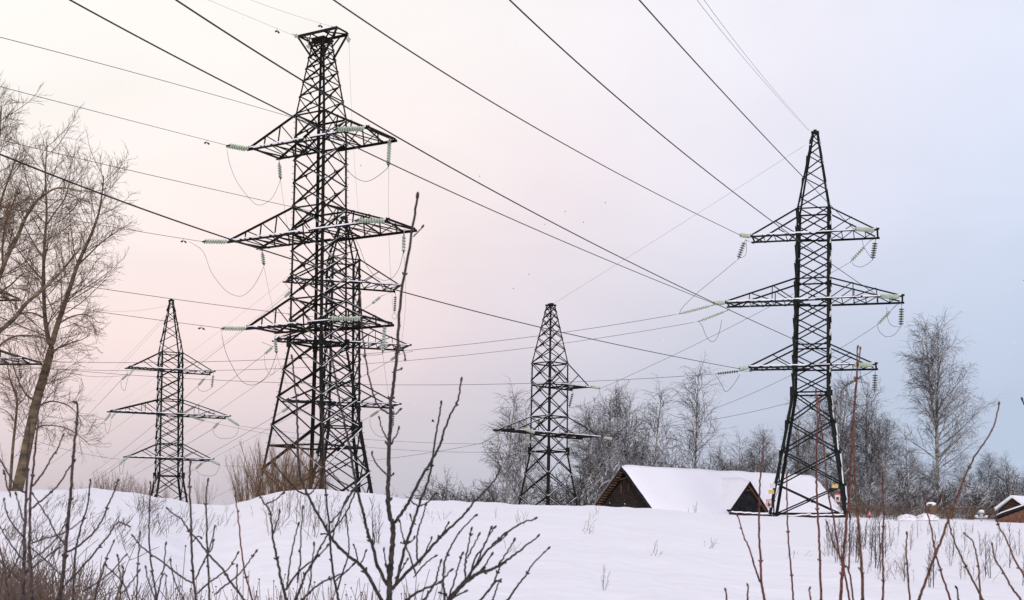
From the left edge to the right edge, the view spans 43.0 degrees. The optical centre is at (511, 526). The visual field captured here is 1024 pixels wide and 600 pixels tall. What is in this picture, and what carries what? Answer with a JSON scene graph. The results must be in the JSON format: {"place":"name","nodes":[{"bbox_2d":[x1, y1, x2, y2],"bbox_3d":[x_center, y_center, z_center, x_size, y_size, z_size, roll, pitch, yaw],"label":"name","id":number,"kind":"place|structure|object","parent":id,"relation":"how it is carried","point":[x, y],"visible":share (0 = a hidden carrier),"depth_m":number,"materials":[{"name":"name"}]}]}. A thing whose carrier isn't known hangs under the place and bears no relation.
{"place":"outdoors","nodes":[
{"label":"outdoors","id":0,"kind":"place"},
{"bbox_2d":[0,488,1023,599],"bbox_3d":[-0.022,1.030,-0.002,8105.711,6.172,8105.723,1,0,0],"label":"ground","id":1,"kind":"structure","parent":0,"point":[687,564],"depth_m":23.86,"materials":[{"name":"snow"}]},
{"bbox_2d":[0,539,22,599],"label":"shrub","id":2,"kind":"object","parent":1,"relation":"on","point":[6,577],"visible":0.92,"depth_m":4.30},
{"bbox_2d":[0,289,42,377],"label":"pylon","id":3,"kind":"object","parent":1,"relation":"on","point":[26,363],"visible":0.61,"depth_m":101.35,"materials":[{"name":"metal"}]},
{"bbox_2d":[42,314,675,362],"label":"power line","id":4,"kind":"object","parent":3,"relation":"attached to","point":[339,355],"visible":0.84,"depth_m":100.08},
{"bbox_2d":[0,355,46,490],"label":"poplar tree","id":5,"kind":"object","parent":1,"relation":"on","point":[12,455],"visible":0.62,"depth_m":49.02,"materials":[{"name":"brown plant"}]},
{"bbox_2d":[0,420,68,599],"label":"shrub","id":6,"kind":"object","parent":1,"relation":"on","point":[24,571],"visible":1,"depth_m":3.80,"materials":[{"name":"plant"}]},
{"bbox_2d":[27,400,84,599],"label":"shrub","id":7,"kind":"object","parent":1,"relation":"on","point":[32,475],"visible":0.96,"depth_m":4.10,"materials":[{"name":"plant"}]},
{"bbox_2d":[0,69,126,365],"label":"poplar tree","id":8,"kind":"object","parent":1,"relation":"on","point":[4,223],"visible":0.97,"depth_m":43.49,"materials":[{"name":"brown plant"}]},
{"bbox_2d":[0,102,142,490],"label":"poplar tree","id":9,"kind":"object","parent":1,"relation":"on","point":[21,471],"visible":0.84,"depth_m":47.05,"materials":[{"name":"brown plant"}]},
{"bbox_2d":[32,401,130,599],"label":"shrub","id":10,"kind":"object","parent":1,"relation":"on","point":[64,557],"visible":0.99,"depth_m":4.29,"materials":[{"name":"plant"}]},
{"bbox_2d":[71,479,91,599],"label":"shoot","id":11,"kind":"object","parent":1,"relation":"on","point":[74,570],"visible":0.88,"depth_m":4.59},
{"bbox_2d":[84,539,127,599],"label":"shrub","id":12,"kind":"object","parent":1,"relation":"on","point":[106,559],"visible":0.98,"depth_m":4.20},
{"bbox_2d":[92,468,139,491],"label":"willow shrub","id":13,"kind":"object","parent":1,"relation":"on","point":[110,486],"visible":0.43,"depth_m":65.91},
{"bbox_2d":[148,481,156,595],"bbox_3d":[-1.232,0.593,4.693,0.180,1.512,0.032,1,0,0],"label":"shoot","id":14,"kind":"object","parent":1,"relation":"on","point":[152,571],"visible":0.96,"depth_m":4.69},
{"bbox_2d":[144,541,183,599],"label":"shrub","id":15,"kind":"object","parent":1,"relation":"on","point":[162,574],"visible":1,"depth_m":4.00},
{"bbox_2d":[104,299,238,502],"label":"pylon","id":16,"kind":"object","parent":1,"relation":"on","point":[161,413],"visible":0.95,"depth_m":147.17,"materials":[{"name":"metal"}]},
{"bbox_2d":[131,459,239,599],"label":"shrub","id":17,"kind":"object","parent":1,"relation":"on","point":[194,578],"visible":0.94,"depth_m":4.20,"materials":[{"name":"plant"}]},
{"bbox_2d":[204,478,214,599],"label":"shoot","id":18,"kind":"object","parent":1,"relation":"on","point":[207,565],"visible":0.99,"depth_m":4.49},
{"bbox_2d":[166,507,257,599],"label":"shrub","id":19,"kind":"object","parent":1,"relation":"on","point":[221,567],"visible":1,"depth_m":4.00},
{"bbox_2d":[0,525,445,599],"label":"undergrowth","id":20,"kind":"object","parent":1,"relation":"on","point":[43,590],"visible":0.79,"depth_m":7.92,"materials":[{"name":"plant"}]},
{"bbox_2d":[234,494,252,599],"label":"shoot","id":21,"kind":"object","parent":1,"relation":"on","point":[245,577],"visible":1,"depth_m":4.60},
{"bbox_2d":[224,452,282,502],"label":"willow shrub","id":22,"kind":"object","parent":1,"relation":"on","point":[247,476],"visible":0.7,"depth_m":65.74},
{"bbox_2d":[241,456,281,497],"bbox_3d":[-12.160,-2.265,62.747,1.726,2.373,2.024,1,0,-27],"label":"willow shrub","id":23,"kind":"object","parent":1,"relation":"on","point":[252,488],"visible":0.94,"depth_m":62.80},
{"bbox_2d":[233,434,306,495],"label":"willow shrub","id":24,"kind":"object","parent":1,"relation":"on","point":[272,449],"visible":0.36,"depth_m":69.03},
{"bbox_2d":[254,435,314,492],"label":"willow shrub","id":25,"kind":"object","parent":1,"relation":"on","point":[275,475],"visible":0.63,"depth_m":67.05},
{"bbox_2d":[272,452,310,490],"bbox_3d":[-10.578,-2.489,62.946,2.036,2.314,1.502,1,0,-44],"label":"willow shrub","id":26,"kind":"object","parent":1,"relation":"on","point":[290,487],"visible":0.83,"depth_m":62.89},
{"bbox_2d":[279,450,322,490],"bbox_3d":[-10.539,-2.670,65.076,2.504,2.668,1.847,1,0,-13],"label":"willow shrub","id":27,"kind":"object","parent":1,"relation":"on","point":[294,479],"visible":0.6,"depth_m":64.99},
{"bbox_2d":[190,26,416,492],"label":"pylon","id":28,"kind":"object","parent":1,"relation":"on","point":[323,48],"visible":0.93,"depth_m":84.96,"materials":[{"name":"metal"}]},
{"bbox_2d":[2,87,224,144],"bbox_3d":[-19.787,-20.595,65.502,0.119,7.538,35.130,1,0,5],"label":"power line","id":29,"kind":"object","parent":28,"relation":"attached to","point":[208,143],"visible":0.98,"depth_m":64.96,"materials":[{"name":"black paint"}]},
{"bbox_2d":[4,273,320,317],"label":"power line","id":30,"kind":"object","parent":28,"relation":"attached to","point":[184,300],"visible":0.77,"depth_m":67.23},
{"bbox_2d":[0,37,330,128],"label":"power line","id":31,"kind":"object","parent":28,"relation":"attached to","point":[148,76],"visible":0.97,"depth_m":58.91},
{"bbox_2d":[3,140,350,219],"bbox_3d":[-15.518,-16.838,64.002,0.039,4.165,34.013,1,0,20],"label":"power line","id":32,"kind":"object","parent":28,"relation":"attached to","point":[178,181],"visible":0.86,"depth_m":62.36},
{"bbox_2d":[0,154,738,368],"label":"power line","id":33,"kind":"object","parent":28,"relation":"attached to","point":[294,259],"visible":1,"depth_m":37.45,"materials":[{"name":"metal"}]},
{"bbox_2d":[258,491,356,599],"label":"shrub","id":34,"kind":"object","parent":1,"relation":"on","point":[312,561],"visible":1,"depth_m":3.60,"materials":[{"name":"plant"}]},
{"bbox_2d":[294,456,331,489],"bbox_3d":[-9.868,-2.445,64.059,1.993,2.123,1.470,1,0,-27],"label":"willow shrub","id":35,"kind":"object","parent":1,"relation":"on","point":[316,478],"visible":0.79,"depth_m":63.99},
{"bbox_2d":[273,354,383,599],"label":"shrub","id":36,"kind":"object","parent":1,"relation":"on","point":[366,573],"visible":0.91,"depth_m":4.41,"materials":[{"name":"plant"}]},
{"bbox_2d":[318,403,353,599],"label":"shrub","id":37,"kind":"object","parent":1,"relation":"on","point":[332,566],"visible":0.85,"depth_m":4.79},
{"bbox_2d":[262,216,411,492],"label":"pylon","id":38,"kind":"object","parent":1,"relation":"on","point":[357,342],"visible":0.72,"depth_m":108.69,"materials":[{"name":"metal"}]},
{"bbox_2d":[328,192,500,599],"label":"shrub","id":39,"kind":"object","parent":1,"relation":"on","point":[389,566],"visible":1,"depth_m":3.99,"materials":[{"name":"plant"}]},
{"bbox_2d":[405,559,453,599],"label":"shrub","id":40,"kind":"object","parent":1,"relation":"on","point":[431,587],"visible":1,"depth_m":3.30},
{"bbox_2d":[413,467,491,501],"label":"snowy shrub","id":41,"kind":"object","parent":1,"relation":"on","point":[439,493],"visible":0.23,"depth_m":196.79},
{"bbox_2d":[414,482,497,501],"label":"snowy shrub","id":42,"kind":"object","parent":1,"relation":"on","point":[454,493],"visible":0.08,"depth_m":198.27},
{"bbox_2d":[438,514,539,599],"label":"shrub","id":43,"kind":"object","parent":1,"relation":"on","point":[461,585],"visible":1,"depth_m":3.50,"materials":[{"name":"plant"}]},
{"bbox_2d":[440,478,537,504],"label":"snowy shrub","id":44,"kind":"object","parent":1,"relation":"on","point":[473,496],"visible":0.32,"depth_m":163.29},
{"bbox_2d":[476,472,538,504],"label":"snowy shrub","id":45,"kind":"object","parent":1,"relation":"on","point":[496,499],"visible":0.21,"depth_m":161.34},
{"bbox_2d":[478,376,538,504],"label":"birch tree","id":46,"kind":"object","parent":1,"relation":"on","point":[509,466],"visible":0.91,"depth_m":150.01,"materials":[{"name":"grey plant"}]},
{"bbox_2d":[0,483,1023,582],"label":"dry grass","id":47,"kind":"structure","parent":1,"relation":"on","point":[154,523],"depth_m":24.14,"materials":[{"name":"plant"}]},
{"bbox_2d":[491,393,553,504],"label":"birch tree","id":48,"kind":"object","parent":1,"relation":"on","point":[525,463],"visible":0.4,"depth_m":155.75,"materials":[{"name":"grey plant"}]},
{"bbox_2d":[506,546,550,599],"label":"shoot","id":49,"kind":"object","parent":1,"relation":"on","point":[521,580],"visible":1,"depth_m":3.90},
{"bbox_2d":[482,303,612,505],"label":"pylon","id":50,"kind":"object","parent":1,"relation":"on","point":[548,433],"visible":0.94,"depth_m":119.76,"materials":[{"name":"metal"}]},
{"bbox_2d":[515,475,606,505],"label":"snowy shrub","id":51,"kind":"object","parent":1,"relation":"on","point":[584,489],"visible":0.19,"depth_m":137.33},
{"bbox_2d":[530,456,624,505],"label":"snowy shrub","id":52,"kind":"object","parent":1,"relation":"on","point":[569,496],"visible":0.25,"depth_m":136.42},
{"bbox_2d":[558,397,627,501],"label":"birch tree","id":53,"kind":"object","parent":1,"relation":"on","point":[593,458],"visible":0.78,"depth_m":145.79,"materials":[{"name":"grey plant"}]},
{"bbox_2d":[575,386,639,490],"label":"birch tree","id":54,"kind":"object","parent":1,"relation":"on","point":[607,440],"visible":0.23,"depth_m":151.56,"materials":[{"name":"grey plant"}]},
{"bbox_2d":[576,378,665,490],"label":"birch tree","id":55,"kind":"object","parent":1,"relation":"on","point":[616,411],"visible":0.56,"depth_m":149.79,"materials":[{"name":"grey plant"}]},
{"bbox_2d":[628,375,687,467],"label":"birch tree","id":56,"kind":"object","parent":1,"relation":"on","point":[656,443],"visible":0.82,"depth_m":149.95,"materials":[{"name":"grey plant"}]},
{"bbox_2d":[657,432,688,467],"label":"leafless tree","id":57,"kind":"object","parent":1,"relation":"on","point":[675,453],"visible":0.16,"depth_m":157.62,"materials":[{"name":"plant"}]},
{"bbox_2d":[659,349,737,468],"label":"birch tree","id":58,"kind":"object","parent":1,"relation":"on","point":[695,436],"visible":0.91,"depth_m":146.11,"materials":[{"name":"grey plant"}]},
{"bbox_2d":[594,465,842,514],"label":"barn","id":59,"kind":"structure","parent":1,"relation":"on","point":[670,488],"depth_m":121.14,"materials":[{"name":"white"}]},
{"bbox_2d":[700,436,737,470],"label":"leafless tree","id":60,"kind":"object","parent":1,"relation":"on","point":[715,461],"visible":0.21,"depth_m":160.16,"materials":[{"name":"plant"}]},
{"bbox_2d":[718,430,757,471],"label":"leafless tree","id":61,"kind":"object","parent":1,"relation":"on","point":[739,460],"visible":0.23,"depth_m":155.75,"materials":[{"name":"plant"}]},
{"bbox_2d":[729,511,769,515],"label":"timber beam","id":62,"kind":"structure","parent":1,"relation":"on","point":[746,513],"depth_m":96.14,"materials":[{"name":"white"}]},
{"bbox_2d":[736,436,765,599],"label":"shrub","id":63,"kind":"object","parent":1,"relation":"on","point":[760,565],"visible":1,"depth_m":4.99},
{"bbox_2d":[739,423,786,472],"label":"birch tree","id":64,"kind":"object","parent":1,"relation":"on","point":[767,445],"visible":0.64,"depth_m":149.84,"materials":[{"name":"grey plant"}]},
{"bbox_2d":[786,473,793,599],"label":"shoot","id":65,"kind":"object","parent":1,"relation":"on","point":[788,531],"visible":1,"depth_m":5.40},
{"bbox_2d":[679,129,904,517],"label":"pylon","id":66,"kind":"object","parent":1,"relation":"on","point":[796,301],"visible":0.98,"depth_m":98.57,"materials":[{"name":"metal"}]},
{"bbox_2d":[20,321,697,370],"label":"power line","id":67,"kind":"object","parent":66,"relation":"attached to","point":[394,361],"visible":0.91,"depth_m":100.25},
{"bbox_2d":[16,365,709,384],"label":"power line","id":68,"kind":"object","parent":66,"relation":"attached to","point":[369,384],"visible":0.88,"depth_m":100.98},
{"bbox_2d":[69,0,711,302],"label":"power line","id":69,"kind":"object","parent":66,"relation":"attached to","point":[328,133],"visible":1,"depth_m":39.84,"materials":[{"name":"metal"}]},
{"bbox_2d":[175,0,851,364],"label":"power line","id":70,"kind":"object","parent":66,"relation":"attached to","point":[207,20],"visible":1,"depth_m":38.10,"materials":[{"name":"metal"}]},
{"bbox_2d":[333,0,739,234],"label":"power line","id":71,"kind":"object","parent":66,"relation":"attached to","point":[498,105],"visible":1,"depth_m":42.80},
{"bbox_2d":[509,0,877,295],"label":"power line","id":72,"kind":"object","parent":66,"relation":"attached to","point":[532,21],"visible":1,"depth_m":42.31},
{"bbox_2d":[639,0,853,228],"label":"power line","id":73,"kind":"object","parent":66,"relation":"attached to","point":[729,98],"visible":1,"depth_m":45.83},
{"bbox_2d":[775,400,821,474],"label":"birch tree","id":74,"kind":"object","parent":1,"relation":"on","point":[798,450],"visible":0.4,"depth_m":149.99,"materials":[{"name":"grey plant"}]},
{"bbox_2d":[785,437,831,489],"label":"leafless tree","id":75,"kind":"object","parent":1,"relation":"on","point":[803,466],"visible":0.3,"depth_m":141.68,"materials":[{"name":"plant"}]},
{"bbox_2d":[786,383,842,482],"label":"birch tree","id":76,"kind":"object","parent":1,"relation":"on","point":[814,424],"visible":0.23,"depth_m":153.35,"materials":[{"name":"grey plant"}]},
{"bbox_2d":[814,388,822,599],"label":"shoot","id":77,"kind":"object","parent":1,"relation":"on","point":[818,525],"visible":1,"depth_m":5.01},
{"bbox_2d":[817,396,850,599],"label":"shoot","id":78,"kind":"object","parent":1,"relation":"on","point":[835,532],"visible":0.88,"depth_m":4.99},
{"bbox_2d":[793,371,877,487],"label":"birch tree","id":79,"kind":"object","parent":1,"relation":"on","point":[840,426],"visible":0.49,"depth_m":145.13,"materials":[{"name":"grey plant"}]},
{"bbox_2d":[826,517,853,599],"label":"shrub","id":80,"kind":"object","parent":1,"relation":"on","point":[848,566],"visible":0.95,"depth_m":4.69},
{"bbox_2d":[819,457,872,509],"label":"snowy shrub","id":81,"kind":"object","parent":1,"relation":"on","point":[833,472],"visible":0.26,"depth_m":137.42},
{"bbox_2d":[821,431,875,508],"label":"leafless tree","id":82,"kind":"object","parent":1,"relation":"on","point":[846,463],"visible":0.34,"depth_m":140.83,"materials":[{"name":"plant"}]},
{"bbox_2d":[839,345,858,599],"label":"shoot","id":83,"kind":"object","parent":1,"relation":"on","point":[848,504],"visible":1,"depth_m":4.49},
{"bbox_2d":[852,346,864,599],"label":"plant stem","id":84,"kind":"object","parent":1,"relation":"on","point":[860,545],"visible":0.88,"depth_m":4.59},
{"bbox_2d":[836,489,897,516],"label":"snowy shrub","id":85,"kind":"object","parent":1,"relation":"on","point":[867,499],"visible":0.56,"depth_m":113.90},
{"bbox_2d":[837,371,900,495],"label":"birch tree","id":86,"kind":"object","parent":1,"relation":"on","point":[865,420],"visible":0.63,"depth_m":141.74,"materials":[{"name":"grey plant"}]},
{"bbox_2d":[863,445,900,512],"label":"leafless tree","id":87,"kind":"object","parent":1,"relation":"on","point":[881,470],"visible":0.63,"depth_m":126.88,"materials":[{"name":"plant"}]},
{"bbox_2d":[880,471,884,599],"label":"shoot","id":88,"kind":"object","parent":1,"relation":"on","point":[883,580],"visible":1,"depth_m":5.18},
{"bbox_2d":[857,411,914,501],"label":"birch tree","id":89,"kind":"object","parent":1,"relation":"on","point":[884,430],"visible":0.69,"depth_m":137.58,"materials":[{"name":"grey plant"}]},
{"bbox_2d":[845,463,926,515],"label":"snowy shrub","id":90,"kind":"object","parent":1,"relation":"on","point":[871,486],"visible":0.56,"depth_m":118.29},
{"bbox_2d":[878,501,907,518],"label":"willow shrub","id":91,"kind":"object","parent":1,"relation":"on","point":[889,513],"visible":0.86,"depth_m":109.10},
{"bbox_2d":[874,483,924,516],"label":"snowy shrub","id":92,"kind":"object","parent":1,"relation":"on","point":[911,504],"visible":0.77,"depth_m":111.96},
{"bbox_2d":[880,428,940,499],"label":"leafless tree","id":93,"kind":"object","parent":1,"relation":"on","point":[906,466],"visible":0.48,"depth_m":130.80,"materials":[{"name":"plant"}]},
{"bbox_2d":[891,473,970,515],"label":"snowy shrub","id":94,"kind":"object","parent":1,"relation":"on","point":[939,502],"visible":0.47,"depth_m":114.13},
{"bbox_2d":[924,502,937,520],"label":"chimney stump","id":95,"kind":"object","parent":1,"relation":"on","point":[931,508],"visible":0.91,"depth_m":102.72,"materials":[{"name":"white"}]},
{"bbox_2d":[917,454,948,499],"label":"leafless tree","id":96,"kind":"object","parent":1,"relation":"on","point":[932,481],"visible":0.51,"depth_m":125.85,"materials":[{"name":"plant"}]},
{"bbox_2d":[887,480,985,517],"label":"snowy shrub","id":97,"kind":"object","parent":1,"relation":"on","point":[933,498],"visible":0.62,"depth_m":112.21,"materials":[{"name":"plant"}]},
{"bbox_2d":[922,490,950,599],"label":"shoot","id":98,"kind":"object","parent":1,"relation":"on","point":[940,570],"visible":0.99,"depth_m":4.81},
{"bbox_2d":[881,307,1003,486],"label":"birch tree","id":99,"kind":"object","parent":1,"relation":"on","point":[943,413],"visible":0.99,"depth_m":127.44,"materials":[{"name":"plant"}]},
{"bbox_2d":[937,502,961,518],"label":"willow shrub","id":100,"kind":"object","parent":1,"relation":"on","point":[941,513],"visible":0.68,"depth_m":108.68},
{"bbox_2d":[917,401,999,599],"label":"shoot","id":101,"kind":"object","parent":1,"relation":"on","point":[938,545],"visible":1,"depth_m":4.40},
{"bbox_2d":[940,452,982,514],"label":"leafless tree","id":102,"kind":"object","parent":1,"relation":"on","point":[969,475],"visible":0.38,"depth_m":129.83,"materials":[{"name":"plant"}]},
{"bbox_2d":[940,494,983,599],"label":"shoot","id":103,"kind":"object","parent":1,"relation":"on","point":[970,575],"visible":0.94,"depth_m":4.59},
{"bbox_2d":[924,483,1003,518],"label":"snowy shrub","id":104,"kind":"object","parent":1,"relation":"on","point":[979,497],"visible":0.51,"depth_m":113.74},
{"bbox_2d":[963,532,980,599],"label":"shoot","id":105,"kind":"object","parent":1,"relation":"on","point":[977,565],"visible":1,"depth_m":4.50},
{"bbox_2d":[971,448,1002,506],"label":"birch tree","id":106,"kind":"object","parent":1,"relation":"on","point":[983,477],"visible":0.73,"depth_m":131.97,"materials":[{"name":"grey plant"}]},
{"bbox_2d":[951,470,1023,516],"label":"snowy shrub","id":107,"kind":"object","parent":1,"relation":"on","point":[1014,481],"visible":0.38,"depth_m":115.61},
{"bbox_2d":[960,483,1023,515],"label":"snowy shrub","id":108,"kind":"object","parent":1,"relation":"on","point":[994,496],"visible":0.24,"depth_m":115.57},
{"bbox_2d":[983,450,1021,499],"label":"leafless tree","id":109,"kind":"object","parent":1,"relation":"on","point":[1004,471],"visible":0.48,"depth_m":130.04,"materials":[{"name":"plant"}]},
{"bbox_2d":[984,465,1023,505],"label":"snowy shrub","id":110,"kind":"object","parent":1,"relation":"on","point":[1000,489],"visible":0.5,"depth_m":112.96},
{"bbox_2d":[991,542,1021,599],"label":"shoot","id":111,"kind":"object","parent":1,"relation":"on","point":[1010,585],"visible":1,"depth_m":4.59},
{"bbox_2d":[993,507,1023,576],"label":"shoot","id":112,"kind":"object","parent":1,"relation":"on","point":[1014,559],"visible":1,"depth_m":4.71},
{"bbox_2d":[994,495,1023,522],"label":"shed","id":113,"kind":"structure","parent":1,"relation":"on","point":[1013,505],"depth_m":101.71,"materials":[{"name":"brown"}]},
{"bbox_2d":[0,0,1023,513],"label":"sky","id":114,"kind":"structure","parent":0,"point":[944,212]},
{"bbox_2d":[24,0,1019,556],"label":"falling snow","id":115,"kind":"structure","parent":0,"point":[574,266],"depth_m":24.68,"materials":[{"name":"snow"}]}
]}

